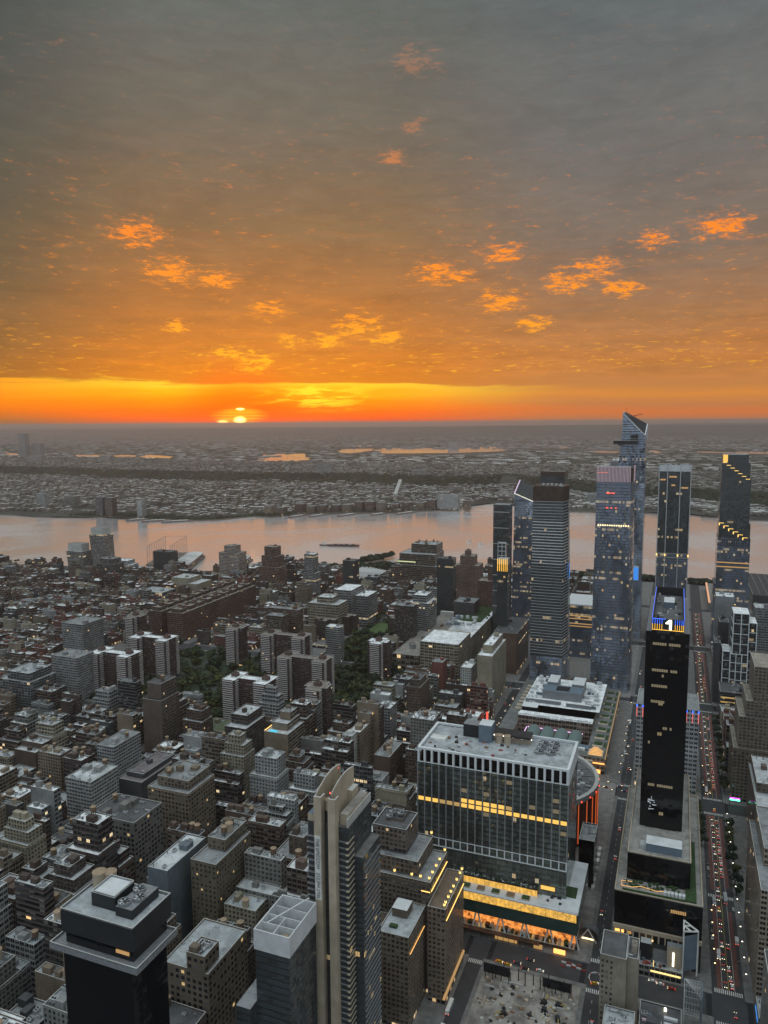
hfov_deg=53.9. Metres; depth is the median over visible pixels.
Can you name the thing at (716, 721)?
tree
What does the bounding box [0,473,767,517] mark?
shore houses
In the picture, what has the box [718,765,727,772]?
tree
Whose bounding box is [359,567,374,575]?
freight shed
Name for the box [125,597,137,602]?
row house
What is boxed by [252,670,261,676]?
tree
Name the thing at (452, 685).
apartment building
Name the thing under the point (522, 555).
office tower
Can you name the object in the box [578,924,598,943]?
station entrance
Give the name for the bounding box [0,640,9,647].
row house
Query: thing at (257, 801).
loft building
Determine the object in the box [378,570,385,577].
freight shed
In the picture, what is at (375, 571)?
freight shed
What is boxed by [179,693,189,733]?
loft building
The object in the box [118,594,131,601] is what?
row house
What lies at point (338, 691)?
tree
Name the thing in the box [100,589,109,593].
row house
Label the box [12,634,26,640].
row house
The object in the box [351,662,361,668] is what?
tree
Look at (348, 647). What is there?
tree
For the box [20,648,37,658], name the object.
row house
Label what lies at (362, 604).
office building
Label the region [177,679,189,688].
tree
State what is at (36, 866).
loft building
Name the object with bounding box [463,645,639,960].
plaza
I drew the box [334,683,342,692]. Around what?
tree
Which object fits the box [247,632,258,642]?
row house
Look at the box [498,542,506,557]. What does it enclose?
residential tower
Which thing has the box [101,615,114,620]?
row house
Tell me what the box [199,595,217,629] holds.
apartment house
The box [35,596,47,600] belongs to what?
row house
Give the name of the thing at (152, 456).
marsh water
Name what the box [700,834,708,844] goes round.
tree
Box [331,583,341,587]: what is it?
row house
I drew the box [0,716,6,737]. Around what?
apartment building
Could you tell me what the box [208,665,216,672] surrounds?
tree
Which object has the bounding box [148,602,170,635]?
apartment house
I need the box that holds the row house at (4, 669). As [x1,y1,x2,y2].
[0,667,10,673]
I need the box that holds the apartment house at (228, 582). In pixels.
[222,579,235,586]
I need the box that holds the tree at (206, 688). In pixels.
[200,686,211,692]
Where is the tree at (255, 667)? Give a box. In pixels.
[251,665,259,670]
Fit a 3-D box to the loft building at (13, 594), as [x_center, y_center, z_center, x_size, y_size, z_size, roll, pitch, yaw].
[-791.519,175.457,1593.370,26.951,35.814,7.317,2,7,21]
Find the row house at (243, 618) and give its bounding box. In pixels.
[234,615,247,623]
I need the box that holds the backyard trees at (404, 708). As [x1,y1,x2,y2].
[14,559,475,712]
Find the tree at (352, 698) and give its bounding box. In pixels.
[346,696,355,701]
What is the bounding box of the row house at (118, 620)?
[111,617,123,630]
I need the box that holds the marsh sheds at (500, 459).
[0,438,767,472]
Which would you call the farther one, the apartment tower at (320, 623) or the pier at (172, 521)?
the pier at (172, 521)
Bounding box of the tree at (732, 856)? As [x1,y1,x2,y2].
[725,852,737,864]
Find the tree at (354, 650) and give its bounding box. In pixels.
[350,648,360,654]
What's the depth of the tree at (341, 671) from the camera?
1097.66 m
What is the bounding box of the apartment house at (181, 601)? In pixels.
[171,598,188,604]
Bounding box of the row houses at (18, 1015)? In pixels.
[0,569,487,1021]
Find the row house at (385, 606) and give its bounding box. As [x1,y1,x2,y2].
[383,600,386,611]
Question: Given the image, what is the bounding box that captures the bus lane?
[693,612,739,988]
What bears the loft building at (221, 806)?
on the road
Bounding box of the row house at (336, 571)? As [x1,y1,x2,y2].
[330,568,338,575]
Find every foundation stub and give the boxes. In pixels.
[547,997,562,1003]
[557,1007,567,1011]
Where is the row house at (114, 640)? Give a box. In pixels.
[110,636,116,644]
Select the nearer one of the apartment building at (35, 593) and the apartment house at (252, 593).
the apartment house at (252, 593)
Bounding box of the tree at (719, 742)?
[715,740,722,746]
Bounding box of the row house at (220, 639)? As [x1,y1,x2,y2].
[214,634,224,646]
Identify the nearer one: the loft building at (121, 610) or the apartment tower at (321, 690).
the apartment tower at (321, 690)
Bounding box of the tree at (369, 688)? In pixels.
[365,685,372,692]
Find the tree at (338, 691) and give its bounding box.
[336,689,346,694]
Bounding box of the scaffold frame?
[683,978,702,1023]
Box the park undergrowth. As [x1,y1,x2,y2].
[90,618,405,716]
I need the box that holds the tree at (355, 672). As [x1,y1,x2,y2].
[351,670,360,675]
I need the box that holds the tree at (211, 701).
[206,698,215,708]
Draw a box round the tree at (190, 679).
[185,675,196,684]
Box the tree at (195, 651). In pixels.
[191,649,199,654]
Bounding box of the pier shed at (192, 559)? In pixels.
[178,551,204,568]
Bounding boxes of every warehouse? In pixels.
[308,593,347,624]
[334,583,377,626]
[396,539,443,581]
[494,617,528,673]
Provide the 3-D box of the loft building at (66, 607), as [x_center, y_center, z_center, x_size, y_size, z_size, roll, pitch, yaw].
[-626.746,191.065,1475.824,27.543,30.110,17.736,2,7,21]
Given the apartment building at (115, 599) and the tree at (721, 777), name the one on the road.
the apartment building at (115, 599)
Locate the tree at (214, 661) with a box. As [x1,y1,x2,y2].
[207,656,220,666]
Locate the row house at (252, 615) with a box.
[243,612,255,617]
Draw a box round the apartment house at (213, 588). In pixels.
[206,585,221,591]
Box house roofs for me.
[0,562,511,1019]
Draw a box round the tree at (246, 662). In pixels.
[242,659,252,665]
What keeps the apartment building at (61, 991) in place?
on the road
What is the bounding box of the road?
[19,564,756,1023]
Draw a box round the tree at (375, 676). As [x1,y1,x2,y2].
[370,672,380,681]
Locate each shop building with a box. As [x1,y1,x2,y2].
[602,1004,634,1023]
[639,920,698,983]
[639,999,681,1023]
[755,996,760,1023]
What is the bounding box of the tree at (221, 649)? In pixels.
[216,646,225,654]
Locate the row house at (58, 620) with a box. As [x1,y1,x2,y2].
[53,614,67,626]
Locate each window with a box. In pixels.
[116,949,128,955]
[129,823,163,883]
[162,785,215,850]
[171,956,247,1023]
[192,855,243,926]
[671,910,685,915]
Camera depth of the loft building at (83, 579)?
1735.75 m
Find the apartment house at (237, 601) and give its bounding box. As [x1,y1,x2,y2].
[223,586,241,616]
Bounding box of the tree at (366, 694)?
[355,691,369,700]
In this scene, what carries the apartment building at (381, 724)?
on the road
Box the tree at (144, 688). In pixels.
[141,683,146,692]
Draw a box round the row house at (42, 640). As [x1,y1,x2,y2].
[31,636,47,644]
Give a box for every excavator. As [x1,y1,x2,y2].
[494,1009,506,1016]
[540,994,549,1005]
[541,1006,553,1012]
[554,1001,566,1009]
[555,1015,559,1023]
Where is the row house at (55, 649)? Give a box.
[45,644,57,652]
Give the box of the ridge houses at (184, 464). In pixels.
[0,456,767,491]
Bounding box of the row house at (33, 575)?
[27,573,38,582]
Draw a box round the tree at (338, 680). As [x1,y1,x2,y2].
[335,677,345,684]
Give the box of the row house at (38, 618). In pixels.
[33,614,47,623]
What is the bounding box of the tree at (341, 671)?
[338,669,348,674]
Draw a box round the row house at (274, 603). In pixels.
[266,601,281,605]
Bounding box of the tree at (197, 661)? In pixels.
[191,657,201,665]
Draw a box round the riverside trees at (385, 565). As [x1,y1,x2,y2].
[295,551,711,583]
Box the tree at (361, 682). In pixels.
[356,679,366,685]
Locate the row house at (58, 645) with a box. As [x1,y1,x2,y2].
[46,641,61,651]
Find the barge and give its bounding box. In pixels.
[328,544,358,545]
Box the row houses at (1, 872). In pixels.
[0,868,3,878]
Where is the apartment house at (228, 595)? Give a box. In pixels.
[215,590,233,619]
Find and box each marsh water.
[76,455,135,456]
[139,455,172,457]
[256,454,311,460]
[339,449,371,452]
[374,446,514,452]
[508,445,567,448]
[589,450,618,452]
[702,451,767,453]
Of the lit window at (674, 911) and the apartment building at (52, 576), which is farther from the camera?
the apartment building at (52, 576)
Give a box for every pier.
[126,518,148,520]
[141,519,170,522]
[161,520,192,522]
[288,514,306,517]
[308,514,326,517]
[337,513,357,516]
[359,559,383,563]
[369,512,386,515]
[395,511,416,514]
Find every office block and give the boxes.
[417,719,587,955]
[570,593,592,657]
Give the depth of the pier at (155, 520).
2945.57 m
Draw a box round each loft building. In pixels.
[0,554,9,562]
[0,568,8,579]
[0,582,10,588]
[0,586,11,601]
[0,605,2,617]
[0,629,8,637]
[0,689,16,717]
[0,724,27,750]
[0,764,17,792]
[0,848,22,875]
[0,872,18,928]
[0,880,13,951]
[1,794,23,824]
[3,564,16,571]
[5,603,21,619]
[5,926,45,997]
[7,587,14,600]
[8,639,28,650]
[9,570,23,580]
[9,649,25,661]
[10,707,40,735]
[10,764,35,781]
[17,577,31,585]
[17,586,29,591]
[21,605,36,622]
[22,656,38,662]
[22,857,53,879]
[25,559,33,564]
[26,627,42,637]
[26,780,62,835]
[29,812,58,852]
[30,699,53,712]
[32,557,46,568]
[32,715,67,747]
[35,686,59,709]
[36,711,47,715]
[37,573,47,581]
[42,844,66,866]
[43,908,63,966]
[48,567,59,575]
[49,588,64,594]
[50,581,65,588]
[53,593,66,597]
[54,602,71,612]
[54,627,61,637]
[59,691,81,723]
[61,791,67,818]
[62,751,89,791]
[64,817,72,832]
[65,805,118,875]
[66,758,118,822]
[71,734,75,745]
[71,746,94,762]
[72,585,85,594]
[72,600,82,611]
[72,711,93,729]
[75,568,82,575]
[75,726,102,746]
[76,600,86,607]
[77,577,87,582]
[85,737,104,761]
[91,605,103,615]
[93,685,118,713]
[93,710,117,733]
[94,593,109,600]
[96,793,163,883]
[97,729,141,775]
[102,575,114,587]
[104,633,107,645]
[106,572,120,588]
[113,835,134,882]
[117,607,131,612]
[117,708,142,743]
[119,751,175,798]
[121,621,124,632]
[125,567,131,573]
[130,566,144,568]
[130,602,144,609]
[135,707,143,742]
[139,588,151,600]
[141,750,151,758]
[145,601,158,609]
[147,759,215,851]
[152,745,176,754]
[156,575,168,582]
[157,598,169,602]
[161,582,175,588]
[166,820,205,847]
[167,918,247,1023]
[168,592,180,599]
[169,994,206,1023]
[170,571,181,575]
[171,752,205,764]
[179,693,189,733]
[181,569,194,573]
[182,691,202,704]
[183,728,205,755]
[190,816,250,928]
[201,732,227,777]
[213,621,228,633]
[214,762,244,803]
[215,799,235,826]
[219,574,234,579]
[225,803,257,821]
[239,621,250,631]
[244,605,257,618]
[244,794,266,808]
[247,814,286,850]
[248,573,258,584]
[249,623,265,636]
[258,684,284,718]
[259,588,272,604]
[262,714,273,727]
[264,798,294,838]
[268,588,278,600]
[279,586,294,602]
[280,790,308,822]
[285,559,298,568]
[285,848,308,896]
[286,562,296,584]
[290,698,313,735]
[297,563,303,568]
[301,736,323,751]
[301,748,320,771]
[303,617,307,624]
[303,624,316,641]
[303,698,321,736]
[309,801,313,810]
[311,703,316,736]
[320,762,343,774]
[321,582,328,593]
[321,734,353,767]
[326,589,333,593]
[329,576,334,584]
[344,761,372,803]
[351,720,368,763]
[357,697,379,769]
[361,579,373,589]
[371,799,405,809]
[373,681,395,701]
[374,739,402,784]
[374,780,409,810]
[376,584,388,591]
[384,581,397,586]
[388,680,404,701]
[389,564,401,581]
[390,587,402,599]
[391,641,395,651]
[393,723,409,754]
[394,774,415,811]
[396,579,410,589]
[396,695,402,712]
[397,713,403,723]
[403,593,412,599]
[404,665,427,675]
[412,582,426,590]
[418,707,440,714]
[424,576,436,580]
[426,670,438,697]
[429,586,436,597]
[430,663,451,680]
[430,685,432,709]
[435,699,459,713]
[449,661,455,679]
[467,682,487,711]
[470,707,483,718]
[584,572,593,575]
[586,569,593,572]
[719,702,733,712]
[724,717,733,763]
[760,949,767,1023]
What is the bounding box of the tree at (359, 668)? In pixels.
[353,665,365,670]
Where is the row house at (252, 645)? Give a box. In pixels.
[248,640,257,649]
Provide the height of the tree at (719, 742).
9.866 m
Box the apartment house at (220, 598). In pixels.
[207,592,226,617]
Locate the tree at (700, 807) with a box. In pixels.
[699,802,703,811]
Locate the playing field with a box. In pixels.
[369,622,387,632]
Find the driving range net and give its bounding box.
[146,536,187,565]
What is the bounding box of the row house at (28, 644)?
[25,642,33,650]
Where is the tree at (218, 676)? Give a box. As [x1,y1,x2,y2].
[213,673,224,684]
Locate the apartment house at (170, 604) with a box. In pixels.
[164,600,177,607]
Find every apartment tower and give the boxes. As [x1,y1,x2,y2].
[92,645,144,692]
[124,611,146,649]
[128,630,180,676]
[221,670,278,719]
[225,622,247,666]
[260,628,312,673]
[266,611,288,632]
[268,605,303,633]
[276,649,334,701]
[304,679,332,734]
[314,617,337,639]
[325,623,344,663]
[342,613,357,635]
[367,636,390,679]
[388,614,394,628]
[478,564,492,606]
[711,591,733,676]
[752,602,767,652]
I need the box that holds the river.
[0,504,767,581]
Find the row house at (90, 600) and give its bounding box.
[85,598,95,605]
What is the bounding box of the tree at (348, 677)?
[342,674,353,680]
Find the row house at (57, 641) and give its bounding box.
[51,640,62,649]
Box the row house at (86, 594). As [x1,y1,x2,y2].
[82,593,93,597]
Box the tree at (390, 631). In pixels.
[387,628,393,635]
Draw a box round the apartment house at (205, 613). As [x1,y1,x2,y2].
[190,596,209,629]
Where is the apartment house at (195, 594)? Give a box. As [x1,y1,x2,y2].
[190,591,203,599]
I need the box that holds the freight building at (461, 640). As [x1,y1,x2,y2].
[420,606,491,677]
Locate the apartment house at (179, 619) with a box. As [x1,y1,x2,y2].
[167,603,192,640]
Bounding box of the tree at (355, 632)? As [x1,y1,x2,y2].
[351,629,359,635]
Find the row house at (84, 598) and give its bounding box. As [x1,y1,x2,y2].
[79,596,91,599]
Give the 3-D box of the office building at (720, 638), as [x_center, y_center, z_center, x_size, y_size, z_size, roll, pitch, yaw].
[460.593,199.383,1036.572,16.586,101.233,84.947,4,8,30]
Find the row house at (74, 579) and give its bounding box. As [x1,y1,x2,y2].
[70,576,77,581]
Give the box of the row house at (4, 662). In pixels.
[0,657,10,668]
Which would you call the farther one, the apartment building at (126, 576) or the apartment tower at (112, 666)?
the apartment building at (126, 576)
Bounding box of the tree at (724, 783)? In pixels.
[720,778,729,788]
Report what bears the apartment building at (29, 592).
on the road
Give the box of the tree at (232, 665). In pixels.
[228,662,237,669]
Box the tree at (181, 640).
[179,637,183,646]
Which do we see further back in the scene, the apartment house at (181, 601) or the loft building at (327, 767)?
the apartment house at (181, 601)
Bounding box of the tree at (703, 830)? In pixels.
[700,826,706,833]
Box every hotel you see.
[264,704,304,758]
[276,821,308,865]
[373,804,464,1023]
[598,929,639,1023]
[727,651,767,801]
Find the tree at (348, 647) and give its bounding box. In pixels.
[344,644,352,652]
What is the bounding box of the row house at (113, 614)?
[104,613,117,616]
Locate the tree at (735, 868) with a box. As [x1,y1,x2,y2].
[730,864,741,872]
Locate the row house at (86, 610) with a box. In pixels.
[80,608,90,612]
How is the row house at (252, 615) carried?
on the road
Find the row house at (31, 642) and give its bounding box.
[24,637,39,644]
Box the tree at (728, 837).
[724,833,733,843]
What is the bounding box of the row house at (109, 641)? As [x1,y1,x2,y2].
[108,636,111,645]
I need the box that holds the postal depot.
[392,611,453,668]
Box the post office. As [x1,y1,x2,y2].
[499,674,619,774]
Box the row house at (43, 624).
[35,622,48,628]
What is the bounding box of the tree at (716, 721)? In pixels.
[712,719,719,724]
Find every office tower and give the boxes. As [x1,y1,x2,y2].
[49,867,177,1023]
[511,480,532,629]
[529,483,569,679]
[590,465,635,692]
[611,458,618,465]
[613,412,647,638]
[613,586,702,973]
[655,463,691,597]
[710,453,750,642]
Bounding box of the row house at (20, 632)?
[10,628,25,635]
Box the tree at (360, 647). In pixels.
[353,645,362,654]
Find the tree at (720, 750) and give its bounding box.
[715,747,723,755]
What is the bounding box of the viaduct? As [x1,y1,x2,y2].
[393,479,401,493]
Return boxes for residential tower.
[66,542,92,570]
[89,526,114,568]
[96,556,124,578]
[219,544,246,574]
[236,894,317,1023]
[259,544,286,583]
[303,551,320,595]
[306,764,381,1023]
[343,557,358,584]
[437,556,455,616]
[456,549,482,598]
[492,503,511,633]
[497,557,509,626]
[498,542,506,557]
[540,470,567,483]
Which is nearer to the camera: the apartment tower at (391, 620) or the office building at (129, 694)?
the office building at (129, 694)
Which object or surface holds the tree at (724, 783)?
on the pavement
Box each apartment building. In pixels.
[0,576,7,580]
[0,700,11,716]
[0,712,11,726]
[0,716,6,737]
[0,749,14,765]
[0,790,6,831]
[0,809,46,865]
[0,946,22,1010]
[0,1013,29,1023]
[1,784,30,810]
[2,580,13,587]
[2,608,16,618]
[3,616,16,628]
[3,629,14,635]
[9,562,22,571]
[9,992,45,1023]
[10,661,25,668]
[14,733,51,771]
[16,768,48,787]
[17,618,29,622]
[18,580,30,587]
[20,566,37,574]
[20,595,37,605]
[20,622,37,628]
[22,590,32,597]
[26,590,37,597]
[31,600,44,607]
[36,563,50,569]
[37,580,49,586]
[37,742,71,791]
[38,585,51,593]
[38,661,51,671]
[40,631,55,642]
[42,607,55,622]
[43,680,66,708]
[43,994,67,1023]
[44,571,57,579]
[46,714,63,719]
[48,984,66,998]
[49,557,63,566]
[49,852,94,895]
[51,648,94,700]
[51,827,72,845]
[52,562,63,570]
[54,888,72,908]
[61,581,69,587]
[61,799,66,821]
[62,595,73,602]
[62,616,104,650]
[64,723,75,741]
[65,601,78,612]
[67,739,72,748]
[68,561,80,576]
[74,581,87,586]
[75,611,91,616]
[78,571,91,582]
[79,722,105,734]
[81,703,108,713]
[83,565,96,577]
[85,584,95,592]
[87,583,97,591]
[89,577,102,588]
[90,718,113,735]
[92,583,101,593]
[95,598,107,606]
[99,602,115,612]
[108,595,120,603]
[110,588,121,595]
[118,580,134,588]
[119,584,130,589]
[122,573,134,580]
[125,589,138,598]
[131,568,142,576]
[138,575,149,582]
[142,567,152,574]
[142,673,180,752]
[147,578,164,587]
[147,833,205,940]
[153,570,166,574]
[161,573,172,580]
[163,564,172,571]
[166,912,181,955]
[168,560,176,571]
[178,585,189,594]
[182,700,212,733]
[188,698,199,705]
[197,628,210,644]
[201,572,217,580]
[213,563,218,571]
[216,617,231,624]
[217,917,255,988]
[220,730,254,800]
[224,891,266,972]
[230,569,243,574]
[235,573,247,580]
[236,846,286,911]
[237,575,250,583]
[241,802,265,814]
[247,568,258,575]
[247,617,261,624]
[249,747,288,799]
[256,579,268,595]
[256,604,267,614]
[267,792,298,824]
[271,888,308,906]
[272,582,284,591]
[277,595,289,603]
[286,748,313,781]
[288,767,319,801]
[295,580,312,603]
[296,603,306,614]
[307,768,326,784]
[318,562,329,575]
[321,572,328,582]
[327,714,352,736]
[335,574,342,583]
[342,729,356,762]
[366,574,379,584]
[366,700,383,747]
[370,688,391,702]
[371,805,382,823]
[373,770,388,800]
[378,597,382,613]
[379,587,393,604]
[380,700,396,739]
[383,634,398,648]
[384,733,387,742]
[390,601,406,607]
[393,674,411,689]
[395,602,416,642]
[398,586,407,594]
[401,710,415,726]
[403,754,405,778]
[405,744,420,782]
[406,671,429,713]
[407,580,415,589]
[407,590,417,594]
[409,590,436,632]
[410,710,437,745]
[420,579,434,586]
[432,657,446,690]
[437,713,441,724]
[439,689,462,708]
[444,709,467,727]
[446,678,466,708]
[447,663,453,678]
[460,659,475,683]
[464,708,481,720]
[468,713,477,719]
[477,632,505,703]
[486,557,492,564]
[488,688,494,714]
[489,697,492,717]
[570,570,578,578]
[570,576,574,586]
[576,589,590,594]
[577,578,590,590]
[582,576,592,581]
[720,704,734,731]
[721,709,734,740]
[722,715,723,747]
[723,711,733,744]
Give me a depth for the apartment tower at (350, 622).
1338.58 m
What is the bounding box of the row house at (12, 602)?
[5,600,18,605]
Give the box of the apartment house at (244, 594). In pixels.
[231,584,248,613]
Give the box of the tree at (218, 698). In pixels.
[211,695,221,705]
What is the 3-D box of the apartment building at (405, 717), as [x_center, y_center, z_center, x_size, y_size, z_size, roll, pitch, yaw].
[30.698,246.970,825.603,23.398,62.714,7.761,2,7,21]
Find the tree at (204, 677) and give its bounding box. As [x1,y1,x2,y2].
[200,673,209,682]
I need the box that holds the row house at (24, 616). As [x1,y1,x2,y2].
[19,613,30,621]
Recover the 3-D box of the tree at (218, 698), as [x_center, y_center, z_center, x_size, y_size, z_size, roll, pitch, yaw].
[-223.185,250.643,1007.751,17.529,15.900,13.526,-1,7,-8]
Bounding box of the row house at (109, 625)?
[103,620,118,631]
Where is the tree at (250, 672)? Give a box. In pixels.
[244,668,253,675]
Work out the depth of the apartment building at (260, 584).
1617.16 m
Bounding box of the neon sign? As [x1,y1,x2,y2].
[729,797,739,806]
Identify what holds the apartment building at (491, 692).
on the road
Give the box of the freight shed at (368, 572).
[359,568,376,576]
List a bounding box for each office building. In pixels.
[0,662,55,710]
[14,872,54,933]
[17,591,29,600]
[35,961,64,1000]
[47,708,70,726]
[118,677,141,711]
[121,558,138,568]
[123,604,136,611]
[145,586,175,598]
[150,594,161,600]
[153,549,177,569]
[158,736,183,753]
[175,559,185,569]
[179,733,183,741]
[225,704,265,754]
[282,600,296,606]
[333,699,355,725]
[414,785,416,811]
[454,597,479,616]
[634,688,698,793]
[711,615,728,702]
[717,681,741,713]
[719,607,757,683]
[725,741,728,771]
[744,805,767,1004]
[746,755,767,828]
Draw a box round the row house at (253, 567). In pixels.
[249,565,258,569]
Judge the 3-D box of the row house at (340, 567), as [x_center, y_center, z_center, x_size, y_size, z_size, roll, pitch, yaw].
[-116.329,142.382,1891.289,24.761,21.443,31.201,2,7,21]
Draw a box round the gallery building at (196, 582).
[166,573,211,592]
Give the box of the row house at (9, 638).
[2,635,19,641]
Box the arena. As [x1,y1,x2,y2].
[576,755,599,846]
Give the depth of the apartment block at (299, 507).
3152.32 m
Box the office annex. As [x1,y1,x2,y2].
[578,822,597,887]
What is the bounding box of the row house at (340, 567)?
[330,565,342,573]
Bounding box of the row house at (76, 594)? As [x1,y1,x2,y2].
[71,592,81,599]
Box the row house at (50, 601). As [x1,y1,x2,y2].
[44,598,59,604]
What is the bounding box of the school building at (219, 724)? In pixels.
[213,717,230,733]
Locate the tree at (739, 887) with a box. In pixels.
[731,883,743,895]
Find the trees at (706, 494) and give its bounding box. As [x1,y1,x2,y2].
[0,437,767,519]
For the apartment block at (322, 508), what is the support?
on the ground at (509, 479)
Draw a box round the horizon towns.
[0,435,767,450]
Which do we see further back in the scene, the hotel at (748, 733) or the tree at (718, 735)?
the tree at (718, 735)
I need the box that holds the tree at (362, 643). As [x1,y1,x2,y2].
[360,641,367,646]
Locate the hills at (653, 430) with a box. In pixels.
[0,425,767,436]
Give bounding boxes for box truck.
[712,896,715,905]
[716,949,720,958]
[735,936,738,944]
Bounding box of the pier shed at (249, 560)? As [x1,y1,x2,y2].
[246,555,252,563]
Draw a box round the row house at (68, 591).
[61,588,72,594]
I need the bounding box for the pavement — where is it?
[32,569,753,1023]
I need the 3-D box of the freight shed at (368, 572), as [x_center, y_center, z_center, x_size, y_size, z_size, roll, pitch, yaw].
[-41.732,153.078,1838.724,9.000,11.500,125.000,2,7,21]
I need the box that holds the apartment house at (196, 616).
[181,603,201,636]
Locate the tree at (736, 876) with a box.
[729,872,743,883]
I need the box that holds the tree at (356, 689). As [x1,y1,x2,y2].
[349,684,363,693]
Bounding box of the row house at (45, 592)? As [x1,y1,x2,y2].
[37,589,47,595]
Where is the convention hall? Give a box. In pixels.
[748,573,767,610]
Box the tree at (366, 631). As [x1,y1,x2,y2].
[362,629,369,633]
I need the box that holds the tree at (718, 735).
[713,732,721,739]
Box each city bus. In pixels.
[445,997,453,1014]
[723,892,727,903]
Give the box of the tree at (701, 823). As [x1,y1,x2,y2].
[699,818,705,826]
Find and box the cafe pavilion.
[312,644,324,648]
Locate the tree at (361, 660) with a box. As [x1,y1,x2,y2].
[354,658,367,663]
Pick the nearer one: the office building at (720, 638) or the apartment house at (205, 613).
the office building at (720, 638)
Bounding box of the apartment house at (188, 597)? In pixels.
[180,593,197,602]
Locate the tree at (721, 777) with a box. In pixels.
[719,774,727,781]
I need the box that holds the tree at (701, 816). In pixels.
[699,813,705,819]
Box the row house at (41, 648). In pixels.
[31,644,47,654]
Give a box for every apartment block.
[17,433,29,456]
[27,455,46,462]
[31,443,44,455]
[36,492,49,506]
[64,495,79,507]
[95,496,105,515]
[99,455,114,461]
[105,497,117,516]
[137,499,146,517]
[264,504,276,513]
[275,506,287,514]
[294,503,306,512]
[306,505,316,512]
[316,463,332,472]
[317,504,328,512]
[331,504,341,511]
[342,503,352,511]
[354,501,365,511]
[365,501,375,511]
[376,501,386,511]
[389,503,399,510]
[401,501,411,510]
[412,469,428,475]
[415,501,425,509]
[427,499,436,509]
[437,494,459,509]
[448,442,458,447]
[463,500,470,509]
[587,493,595,502]
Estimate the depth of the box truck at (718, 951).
528.78 m
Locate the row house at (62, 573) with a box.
[57,571,68,576]
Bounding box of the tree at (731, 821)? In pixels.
[723,818,734,825]
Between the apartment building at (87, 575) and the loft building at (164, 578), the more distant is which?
the apartment building at (87, 575)
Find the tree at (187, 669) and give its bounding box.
[181,665,191,673]
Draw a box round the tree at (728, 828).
[725,824,733,833]
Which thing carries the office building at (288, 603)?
on the road
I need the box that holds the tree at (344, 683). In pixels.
[341,680,350,686]
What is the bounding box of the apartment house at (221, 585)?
[214,582,227,589]
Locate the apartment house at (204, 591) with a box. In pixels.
[198,587,212,594]
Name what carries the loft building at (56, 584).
on the road
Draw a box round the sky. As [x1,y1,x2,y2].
[0,0,767,428]
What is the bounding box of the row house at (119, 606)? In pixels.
[115,603,124,610]
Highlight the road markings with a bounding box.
[458,620,754,1023]
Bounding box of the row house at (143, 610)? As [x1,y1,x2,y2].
[135,609,147,615]
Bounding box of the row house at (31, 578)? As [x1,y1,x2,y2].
[21,575,33,581]
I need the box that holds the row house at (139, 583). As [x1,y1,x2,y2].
[135,581,147,585]
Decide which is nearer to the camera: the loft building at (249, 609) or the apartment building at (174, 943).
the apartment building at (174, 943)
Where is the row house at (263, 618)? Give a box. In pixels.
[260,616,265,622]
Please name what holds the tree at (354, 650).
on the park ground at (223, 668)
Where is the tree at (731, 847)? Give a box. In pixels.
[727,843,737,852]
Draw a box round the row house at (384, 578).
[380,574,388,583]
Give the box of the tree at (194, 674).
[191,671,198,677]
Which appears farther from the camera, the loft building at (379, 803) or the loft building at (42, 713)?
the loft building at (42, 713)
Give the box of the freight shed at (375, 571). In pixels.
[363,569,380,576]
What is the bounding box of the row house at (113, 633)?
[104,630,122,642]
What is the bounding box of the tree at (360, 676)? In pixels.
[355,673,368,681]
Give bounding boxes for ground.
[0,437,767,521]
[88,621,393,718]
[465,970,580,1023]
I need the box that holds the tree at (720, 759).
[717,756,724,764]
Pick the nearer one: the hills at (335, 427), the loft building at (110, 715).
the loft building at (110, 715)
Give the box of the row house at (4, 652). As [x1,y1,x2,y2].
[0,649,9,658]
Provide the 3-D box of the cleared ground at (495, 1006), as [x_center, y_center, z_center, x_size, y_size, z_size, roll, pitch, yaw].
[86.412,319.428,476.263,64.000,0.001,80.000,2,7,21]
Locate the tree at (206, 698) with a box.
[203,696,210,704]
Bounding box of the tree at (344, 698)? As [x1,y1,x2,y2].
[339,697,351,702]
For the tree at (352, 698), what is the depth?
986.62 m
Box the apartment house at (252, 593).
[238,580,255,606]
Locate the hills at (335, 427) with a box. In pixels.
[0,423,767,429]
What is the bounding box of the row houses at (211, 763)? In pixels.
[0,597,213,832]
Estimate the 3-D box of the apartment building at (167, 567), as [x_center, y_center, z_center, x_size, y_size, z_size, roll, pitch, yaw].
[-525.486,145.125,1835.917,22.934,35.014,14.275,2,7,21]
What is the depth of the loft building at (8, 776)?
756.27 m
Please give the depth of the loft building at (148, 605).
1469.84 m
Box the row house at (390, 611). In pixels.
[387,607,394,617]
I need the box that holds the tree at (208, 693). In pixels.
[202,690,212,695]
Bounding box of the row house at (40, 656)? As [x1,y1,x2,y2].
[37,652,50,662]
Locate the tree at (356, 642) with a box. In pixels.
[349,638,359,645]
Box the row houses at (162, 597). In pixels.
[0,562,511,671]
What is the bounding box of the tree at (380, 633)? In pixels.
[376,631,384,636]
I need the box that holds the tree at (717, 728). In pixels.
[712,724,720,730]
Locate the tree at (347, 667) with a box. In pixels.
[341,664,352,670]
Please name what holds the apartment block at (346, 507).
on the ground at (509, 479)

